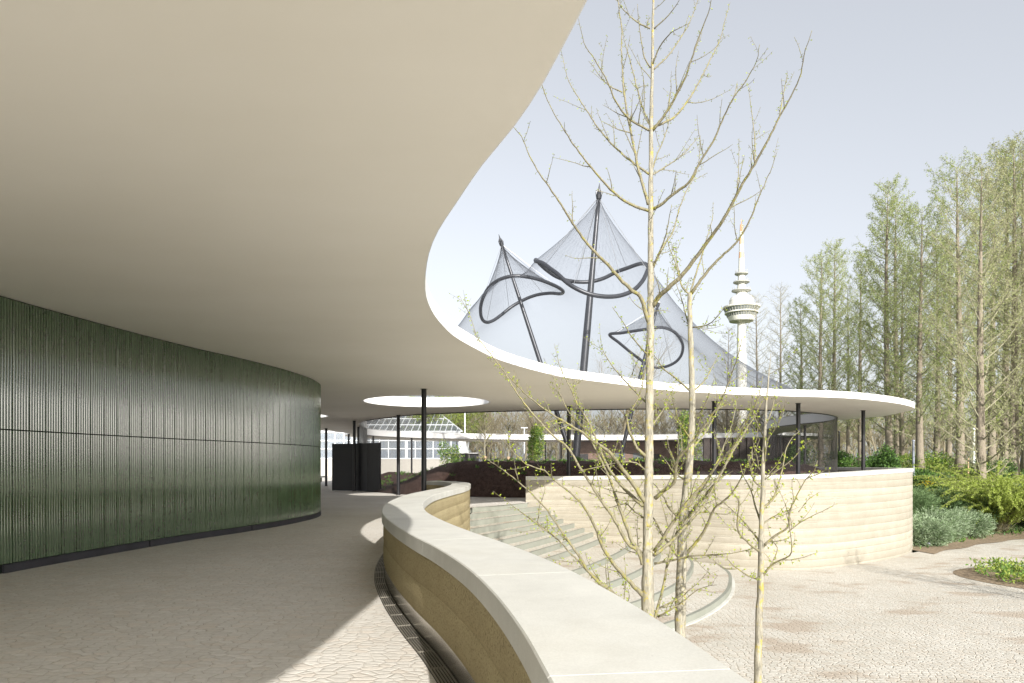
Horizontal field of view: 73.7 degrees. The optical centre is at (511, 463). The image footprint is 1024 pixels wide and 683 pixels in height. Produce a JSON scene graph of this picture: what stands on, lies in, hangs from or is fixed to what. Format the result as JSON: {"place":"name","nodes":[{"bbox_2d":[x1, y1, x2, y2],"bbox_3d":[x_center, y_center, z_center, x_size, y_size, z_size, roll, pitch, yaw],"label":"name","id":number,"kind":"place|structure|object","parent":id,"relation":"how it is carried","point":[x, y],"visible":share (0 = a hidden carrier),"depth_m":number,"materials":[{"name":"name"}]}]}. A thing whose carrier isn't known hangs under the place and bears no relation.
{"place":"outdoors","nodes":[
{"label":"outdoors","id":0,"kind":"place"},
{"bbox_2d":[0,476,528,682],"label":"terrace","id":1,"kind":"structure","parent":0,"point":[299,602],"depth_m":7.31,"materials":[{"name":"stone"}]},
{"bbox_2d":[0,296,320,573],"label":"tiled building","id":2,"kind":"structure","parent":1,"relation":"on","point":[114,440],"depth_m":12.62,"materials":[{"name":"green tile"}]},
{"bbox_2d":[332,442,380,490],"bbox_3d":[-8.731,0.225,38.771,3.758,2.730,0.494,0,0,32],"label":"gate screen","id":3,"kind":"object","parent":1,"relation":"on","point":[368,466],"visible":0.84,"depth_m":38.94,"materials":[{"name":"black metal"}]},
{"bbox_2d":[321,414,469,475],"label":"greenhouse","id":4,"kind":"object","parent":1,"relation":"on","point":[388,464],"visible":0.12,"depth_m":84.00,"materials":[{"name":"white metal"}]},
{"bbox_2d":[374,554,457,682],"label":"drain channel","id":5,"kind":"object","parent":1,"relation":"on","point":[438,669],"visible":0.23,"depth_m":6.35,"materials":[{"name":"metal"}]},
{"bbox_2d":[391,396,467,457],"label":"leafing tree","id":6,"kind":"object","parent":1,"relation":"on","point":[418,421],"visible":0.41,"depth_m":89.08,"materials":[{"name":"green plant"}]},
{"bbox_2d":[0,0,914,494],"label":"pavilion canopy","id":7,"kind":"object","parent":1,"relation":"on","point":[282,184],"visible":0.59,"depth_m":5.91,"materials":[{"name":"paint"}]},
{"bbox_2d":[464,413,465,452],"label":"lamp post","id":8,"kind":"object","parent":1,"relation":"on","point":[464,431],"visible":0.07,"depth_m":79.93,"materials":[{"name":"white metal"}]},
{"bbox_2d":[441,412,500,449],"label":"leafing tree","id":9,"kind":"object","parent":1,"relation":"on","point":[454,419],"visible":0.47,"depth_m":93.87,"materials":[{"name":"green plant"}]},
{"bbox_2d":[467,412,514,458],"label":"bare tree","id":10,"kind":"object","parent":1,"relation":"on","point":[494,430],"visible":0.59,"depth_m":90.67,"materials":[{"name":"brown plant"}]},
{"bbox_2d":[521,427,527,460],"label":"lamp post","id":11,"kind":"object","parent":1,"relation":"on","point":[524,442],"visible":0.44,"depth_m":81.92,"materials":[{"name":"white metal"}]},
{"bbox_2d":[512,411,557,460],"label":"bare tree","id":12,"kind":"object","parent":1,"relation":"on","point":[531,418],"visible":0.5,"depth_m":90.65,"materials":[{"name":"brown plant"}]},
{"bbox_2d":[382,481,749,682],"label":"parapet wall","id":13,"kind":"structure","parent":1,"relation":"on","point":[475,607],"depth_m":3.84,"materials":[{"name":"concrete"}]},
{"bbox_2d":[369,460,823,497],"bbox_3d":[5.775,0.722,51.068,36.135,1.771,41.545,0,0,0],"label":"soil mound","id":14,"kind":"object","parent":1,"relation":"on","point":[484,480],"visible":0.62,"depth_m":32.55,"materials":[{"name":"brown soil"}]},
{"bbox_2d":[437,439,464,465],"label":"courtyard shrub","id":15,"kind":"object","parent":14,"relation":"on","point":[448,456],"visible":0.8,"depth_m":49.90,"materials":[{"name":"green plant"}]},
{"bbox_2d":[446,453,479,461],"bbox_3d":[-4.450,-0.060,61.000,3.100,1.720,2.000,0,0,0],"label":"black cabinet","id":16,"kind":"object","parent":14,"relation":"on","point":[470,455],"visible":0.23,"depth_m":60.20,"materials":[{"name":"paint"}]},
{"bbox_2d":[468,412,492,459],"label":"young tree","id":17,"kind":"object","parent":14,"relation":"on","point":[485,439],"visible":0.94,"depth_m":59.97,"materials":[{"name":"beige plant"}]},
{"bbox_2d":[495,418,518,459],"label":"young tree","id":18,"kind":"object","parent":14,"relation":"on","point":[507,428],"visible":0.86,"depth_m":63.93,"materials":[{"name":"beige plant"}]},
{"bbox_2d":[526,422,545,460],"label":"courtyard shrub","id":19,"kind":"object","parent":14,"relation":"on","point":[534,450],"visible":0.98,"depth_m":51.73,"materials":[{"name":"green plant"}]},
{"bbox_2d":[381,456,805,490],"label":"seedlings","id":20,"kind":"object","parent":14,"relation":"on","point":[582,459],"visible":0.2,"depth_m":36.07,"materials":[{"name":"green plant"}]},
{"bbox_2d":[677,410,701,460],"bbox_3d":[12.426,-1.946,48.100,1.806,4.103,1.665,0,0,-39],"label":"courtyard shrub","id":21,"kind":"object","parent":14,"relation":"on","point":[681,418],"visible":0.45,"depth_m":47.97,"materials":[{"name":"green plant"}]},
{"bbox_2d":[359,183,837,471],"bbox_3d":[5.775,-7.816,51.068,36.185,18.831,41.595,0,0,0],"label":"aviary net tent","id":22,"kind":"object","parent":1,"relation":"on","point":[365,425],"visible":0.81,"depth_m":42.91,"materials":[{"name":"grey metal"}]},
{"bbox_2d":[571,442,678,460],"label":"timber building","id":23,"kind":"structure","parent":1,"relation":"on","point":[630,450],"depth_m":74.40,"materials":[{"name":"brown wood"}]},
{"bbox_2d":[580,454,659,460],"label":"doors","id":24,"kind":"structure","parent":23,"relation":"in","point":[585,456],"depth_m":74.33,"materials":[{"name":"black metal"}]},
{"bbox_2d":[615,453,642,459],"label":"windows","id":25,"kind":"structure","parent":23,"relation":"in","point":[635,455],"depth_m":74.33,"materials":[{"name":"grey glass"}]},
{"bbox_2d":[589,325,688,434],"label":"bare tree","id":26,"kind":"object","parent":1,"relation":"on","point":[624,414],"visible":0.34,"depth_m":84.33,"materials":[{"name":"brown plant"}]},
{"bbox_2d":[673,372,722,459],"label":"bare tree","id":27,"kind":"object","parent":1,"relation":"on","point":[697,416],"visible":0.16,"depth_m":92.03,"materials":[{"name":"brown plant"}]},
{"bbox_2d":[695,380,738,432],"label":"bare tree","id":28,"kind":"object","parent":1,"relation":"on","point":[722,427],"visible":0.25,"depth_m":95.75,"materials":[{"name":"brown plant"}]},
{"bbox_2d":[703,437,802,460],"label":"dark pavilion wall","id":29,"kind":"structure","parent":1,"relation":"on","point":[743,450],"depth_m":61.15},
{"bbox_2d":[321,0,1023,462],"label":"sky","id":30,"kind":"structure","parent":0,"point":[885,89],"materials":[{"name":"white"}]},
{"bbox_2d":[470,463,1023,552],"bbox_3d":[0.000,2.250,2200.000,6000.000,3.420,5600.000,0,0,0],"label":"ground","id":31,"kind":"structure","parent":0,"point":[1019,527],"depth_m":38.19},
{"bbox_2d":[446,413,493,452],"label":"leafing tree","id":32,"kind":"object","parent":31,"relation":"on","point":[474,443],"visible":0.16,"depth_m":101.27,"materials":[{"name":"green plant"}]},
{"bbox_2d":[321,387,1020,466],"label":"distant wood","id":33,"kind":"object","parent":31,"relation":"on","point":[614,426],"visible":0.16,"depth_m":104.19,"materials":[{"name":"green plant"}]},
{"bbox_2d":[709,326,749,432],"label":"dawn redwood","id":34,"kind":"object","parent":31,"relation":"on","point":[726,411],"visible":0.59,"depth_m":79.97,"materials":[{"name":"green plant"}]},
{"bbox_2d":[723,219,759,431],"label":"broadcasting tower","id":35,"kind":"structure","parent":31,"relation":"on","point":[734,311],"depth_m":596.09,"materials":[{"name":"white concrete"}]},
{"bbox_2d":[735,292,786,419],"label":"dawn redwood","id":36,"kind":"object","parent":31,"relation":"on","point":[757,359],"visible":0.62,"depth_m":75.85,"materials":[{"name":"green plant"}]},
{"bbox_2d":[751,283,803,417],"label":"dawn redwood","id":37,"kind":"object","parent":31,"relation":"on","point":[781,355],"visible":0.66,"depth_m":71.91,"materials":[{"name":"green plant"}]},
{"bbox_2d":[782,441,820,464],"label":"garden shrub","id":38,"kind":"object","parent":31,"relation":"on","point":[791,452],"visible":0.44,"depth_m":53.50,"materials":[{"name":"green plant"}]},
{"bbox_2d":[774,295,829,444],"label":"dawn redwood","id":39,"kind":"object","parent":31,"relation":"on","point":[803,314],"visible":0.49,"depth_m":66.92,"materials":[{"name":"green plant"}]},
{"bbox_2d":[804,388,829,466],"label":"bare tree","id":40,"kind":"object","parent":31,"relation":"on","point":[814,439],"visible":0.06,"depth_m":82.38,"materials":[{"name":"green plant"}]},
{"bbox_2d":[787,244,867,466],"bbox_3d":[27.165,-9.143,59.982,6.670,19.867,7.228,0,0,0],"label":"dawn redwood","id":41,"kind":"object","parent":31,"relation":"on","point":[819,427],"visible":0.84,"depth_m":59.80,"materials":[{"name":"green plant"}]},
{"bbox_2d":[796,237,870,465],"bbox_3d":[29.456,-9.956,62.305,6.250,21.116,6.392,0,0,-7],"label":"dawn redwood","id":42,"kind":"object","parent":31,"relation":"on","point":[833,357],"visible":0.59,"depth_m":61.86,"materials":[{"name":"green plant"}]},
{"bbox_2d":[838,431,839,455],"bbox_3d":[29.713,-0.663,62.000,0.324,4.526,0.308,0,0,0],"label":"dark post","id":43,"kind":"object","parent":31,"relation":"on","point":[839,441],"visible":0.52,"depth_m":61.93,"materials":[{"name":"black metal"}]},
{"bbox_2d":[821,450,857,466],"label":"garden shrub","id":44,"kind":"object","parent":31,"relation":"on","point":[839,458],"visible":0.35,"depth_m":54.71,"materials":[{"name":"green plant"}]},
{"bbox_2d":[825,419,857,465],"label":"bare tree","id":45,"kind":"object","parent":31,"relation":"on","point":[844,428],"visible":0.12,"depth_m":79.88,"materials":[{"name":"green plant"}]},
{"bbox_2d":[825,283,876,455],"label":"dawn redwood","id":46,"kind":"object","parent":31,"relation":"on","point":[847,432],"visible":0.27,"depth_m":74.91,"materials":[{"name":"green plant"}]},
{"bbox_2d":[822,248,891,463],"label":"dawn redwood","id":47,"kind":"object","parent":31,"relation":"on","point":[860,389],"visible":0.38,"depth_m":69.97,"materials":[{"name":"green plant"}]},
{"bbox_2d":[851,417,880,455],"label":"bare tree","id":48,"kind":"object","parent":31,"relation":"on","point":[872,441],"visible":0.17,"depth_m":86.84,"materials":[{"name":"beige plant"}]},
{"bbox_2d":[837,453,900,466],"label":"garden shrub","id":49,"kind":"object","parent":31,"relation":"on","point":[854,465],"visible":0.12,"depth_m":44.70,"materials":[{"name":"green plant"}]},
{"bbox_2d":[835,173,927,451],"bbox_3d":[27.265,-10.224,50.124,6.609,21.834,6.463,0,0,-15],"label":"dawn redwood","id":50,"kind":"object","parent":31,"relation":"on","point":[888,434],"visible":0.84,"depth_m":49.87,"materials":[{"name":"green plant"}]},
{"bbox_2d":[865,442,902,467],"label":"garden shrub","id":51,"kind":"object","parent":31,"relation":"on","point":[883,458],"visible":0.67,"depth_m":40.87,"materials":[{"name":"green plant"}]},
{"bbox_2d":[845,193,938,456],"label":"dawn redwood","id":52,"kind":"object","parent":31,"relation":"on","point":[873,297],"visible":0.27,"depth_m":67.92,"materials":[{"name":"green plant"}]},
{"bbox_2d":[855,258,934,467],"bbox_3d":[35.210,-8.902,62.212,7.658,19.375,5.937,0,0,-4],"label":"dawn redwood","id":53,"kind":"object","parent":31,"relation":"on","point":[902,440],"visible":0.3,"depth_m":61.94,"materials":[{"name":"green plant"}]},
{"bbox_2d":[912,440,914,475],"bbox_3d":[24.696,-0.322,42.000,0.270,2.244,0.257,0,0,0],"label":"steel post","id":54,"kind":"object","parent":31,"relation":"on","point":[913,452],"visible":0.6,"depth_m":41.95,"materials":[{"name":"white metal"}]},
{"bbox_2d":[904,394,932,466],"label":"bare tree","id":55,"kind":"object","parent":31,"relation":"on","point":[912,430],"visible":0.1,"depth_m":84.36,"materials":[{"name":"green plant"}]},
{"bbox_2d":[826,466,1023,548],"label":"ground cover","id":56,"kind":"object","parent":31,"relation":"on","point":[1015,531],"visible":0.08,"depth_m":37.59,"materials":[{"name":"brown plant"}]},
{"bbox_2d":[897,450,954,470],"bbox_3d":[27.926,-0.072,46.669,4.302,1.694,3.790,0,0,0],"label":"garden shrub","id":57,"kind":"object","parent":31,"relation":"on","point":[939,460],"visible":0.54,"depth_m":46.09,"materials":[{"name":"green plant"}]},
{"bbox_2d":[870,195,985,469],"bbox_3d":[27.524,-8.670,45.956,6.518,18.537,7.064,0,0,-30],"label":"dawn redwood","id":58,"kind":"object","parent":31,"relation":"on","point":[919,402],"visible":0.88,"depth_m":45.83,"materials":[{"name":"green plant"}]},
{"bbox_2d":[912,488,943,515],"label":"juniper shrub","id":59,"kind":"object","parent":31,"relation":"on","point":[918,502],"visible":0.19,"depth_m":34.37,"materials":[{"name":"green plant"}]},
{"bbox_2d":[913,468,943,489],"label":"garden shrub","id":60,"kind":"object","parent":31,"relation":"on","point":[924,473],"visible":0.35,"depth_m":39.86,"materials":[{"name":"green plant"}]},
{"bbox_2d":[898,233,973,463],"bbox_3d":[34.403,-8.978,55.226,5.914,19.300,7.629,0,0,-5],"label":"dawn redwood","id":61,"kind":"object","parent":31,"relation":"on","point":[937,442],"visible":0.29,"depth_m":54.82,"materials":[{"name":"green plant"}]},
{"bbox_2d":[913,485,969,513],"bbox_3d":[22.369,2.024,36.614,3.984,1.999,3.262,0,0,0],"label":"juniper shrub","id":62,"kind":"object","parent":31,"relation":"on","point":[957,503],"visible":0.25,"depth_m":36.07,"materials":[{"name":"green plant"}]},
{"bbox_2d":[912,233,990,466],"bbox_3d":[40.947,-10.442,63.636,6.655,22.482,6.806,0,0,-43],"label":"dawn redwood","id":63,"kind":"object","parent":31,"relation":"on","point":[948,447],"visible":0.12,"depth_m":63.78,"materials":[{"name":"green plant"}]},
{"bbox_2d":[891,146,1023,475],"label":"dawn redwood","id":64,"kind":"object","parent":31,"relation":"on","point":[959,435],"visible":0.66,"depth_m":44.92,"materials":[{"name":"green plant"}]},
{"bbox_2d":[941,401,974,448],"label":"bare tree","id":65,"kind":"object","parent":31,"relation":"on","point":[955,425],"visible":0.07,"depth_m":80.08,"materials":[{"name":"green plant"}]},
{"bbox_2d":[909,461,1023,531],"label":"weeping shrub","id":66,"kind":"object","parent":31,"relation":"on","point":[1010,502],"visible":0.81,"depth_m":35.69,"materials":[{"name":"green plant"}]},
{"bbox_2d":[915,154,1023,485],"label":"dawn redwood","id":67,"kind":"object","parent":31,"relation":"on","point":[980,409],"visible":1,"depth_m":38.82,"materials":[{"name":"green plant"}]},
{"bbox_2d":[972,428,974,466],"bbox_3d":[41.943,-1.203,62.000,0.432,4.005,0.411,0,0,0],"label":"lamp post","id":68,"kind":"object","parent":31,"relation":"on","point":[972,445],"visible":0.27,"depth_m":61.92,"materials":[{"name":"white metal"}]},
{"bbox_2d":[935,173,1021,464],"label":"dawn redwood","id":69,"kind":"object","parent":31,"relation":"on","point":[992,452],"visible":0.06,"depth_m":65.77,"materials":[{"name":"green plant"}]},
{"bbox_2d":[947,493,1013,519],"bbox_3d":[24.878,2.518,37.011,3.902,1.950,3.026,0,0,0],"label":"juniper shrub","id":70,"kind":"object","parent":31,"relation":"on","point":[987,504],"visible":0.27,"depth_m":36.13,"materials":[{"name":"green plant"}]},
{"bbox_2d":[941,462,1023,521],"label":"weeping shrub","id":71,"kind":"object","parent":31,"relation":"on","point":[982,481],"visible":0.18,"depth_m":37.82,"materials":[{"name":"green plant"}]},
{"bbox_2d":[943,130,1023,477],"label":"dawn redwood","id":72,"kind":"object","parent":31,"relation":"on","point":[1015,417],"visible":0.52,"depth_m":45.89,"materials":[{"name":"green plant"}]},
{"bbox_2d":[951,135,1023,471],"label":"dawn redwood","id":73,"kind":"object","parent":31,"relation":"on","point":[991,375],"visible":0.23,"depth_m":50.16,"materials":[{"name":"green plant"}]},
{"bbox_2d":[961,457,1017,477],"bbox_3d":[30.190,0.665,43.149,3.048,2.314,2.252,0,0,21],"label":"garden shrub","id":74,"kind":"object","parent":31,"relation":"on","point":[1011,469],"visible":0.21,"depth_m":42.76,"materials":[{"name":"green plant"}]},
{"bbox_2d":[961,140,1023,465],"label":"dawn redwood","id":75,"kind":"object","parent":31,"relation":"on","point":[1006,369],"visible":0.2,"depth_m":51.93,"materials":[{"name":"green plant"}]},
{"bbox_2d":[966,382,1021,460],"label":"leafing tree","id":76,"kind":"object","parent":31,"relation":"on","point":[996,426],"visible":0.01,"depth_m":74.89,"materials":[{"name":"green plant"}]},
{"bbox_2d":[983,169,1023,449],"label":"dawn redwood","id":77,"kind":"object","parent":31,"relation":"on","point":[1021,264],"visible":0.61,"depth_m":44.89,"materials":[{"name":"green plant"}]},
{"bbox_2d":[685,539,1023,682],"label":"plaza","id":78,"kind":"structure","parent":0,"point":[918,617],"depth_m":16.07,"materials":[{"name":"beige stone"}]},
{"bbox_2d":[470,503,734,630],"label":"amphitheatre steps","id":79,"kind":"structure","parent":78,"relation":"on","point":[497,522],"depth_m":22.39,"materials":[{"name":"grey concrete"}]},
{"bbox_2d":[451,0,811,618],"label":"ginkgo tree","id":80,"kind":"object","parent":78,"relation":"on","point":[646,555],"visible":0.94,"depth_m":10.44,"materials":[{"name":"beige plant"}]},
{"bbox_2d":[637,141,778,637],"bbox_3d":[3.033,-0.526,11.175,1.962,8.666,2.555,0,0,0],"label":"ginkgo tree","id":81,"kind":"object","parent":78,"relation":"on","point":[680,611],"visible":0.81,"depth_m":11.24,"materials":[{"name":"beige plant"}]},
{"bbox_2d":[526,467,912,569],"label":"retaining wall","id":82,"kind":"structure","parent":78,"relation":"on","point":[867,517],"depth_m":25.42,"materials":[{"name":"concrete"}]},
{"bbox_2d":[709,349,834,682],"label":"ginkgo tree","id":83,"kind":"object","parent":78,"relation":"on","point":[758,662],"visible":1,"depth_m":8.97,"materials":[{"name":"beige plant"}]},
{"bbox_2d":[912,531,1023,553],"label":"mulch border","id":84,"kind":"object","parent":78,"relation":"on","point":[967,542],"visible":0.71,"depth_m":32.48,"materials":[{"name":"brown soil"}]},
{"bbox_2d":[913,513,959,547],"bbox_3d":[18.880,3.173,31.618,3.124,1.792,2.819,0,0,0],"label":"juniper shrub","id":85,"kind":"object","parent":84,"relation":"on","point":[932,530],"visible":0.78,"depth_m":30.86,"materials":[{"name":"green plant"}]},
{"bbox_2d":[913,505,972,542],"bbox_3d":[20.462,3.001,33.122,3.521,2.019,2.821,0,0,0],"label":"juniper shrub","id":86,"kind":"object","parent":84,"relation":"on","point":[957,521],"visible":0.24,"depth_m":32.64,"materials":[{"name":"green plant"}]},
{"bbox_2d":[929,507,996,538],"bbox_3d":[22.581,3.011,34.426,3.594,1.818,2.783,0,0,0],"label":"juniper shrub","id":87,"kind":"object","parent":84,"relation":"on","point":[974,517],"visible":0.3,"depth_m":33.82,"materials":[{"name":"green plant"}]},
{"bbox_2d":[953,567,1023,588],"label":"island bed","id":88,"kind":"object","parent":78,"relation":"on","point":[970,573],"visible":0.63,"depth_m":22.28,"materials":[{"name":"brown soil"}]},
{"bbox_2d":[966,556,1023,583],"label":"bed perennials","id":89,"kind":"object","parent":88,"relation":"on","point":[1006,567],"visible":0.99,"depth_m":22.67,"materials":[{"name":"green plant"}]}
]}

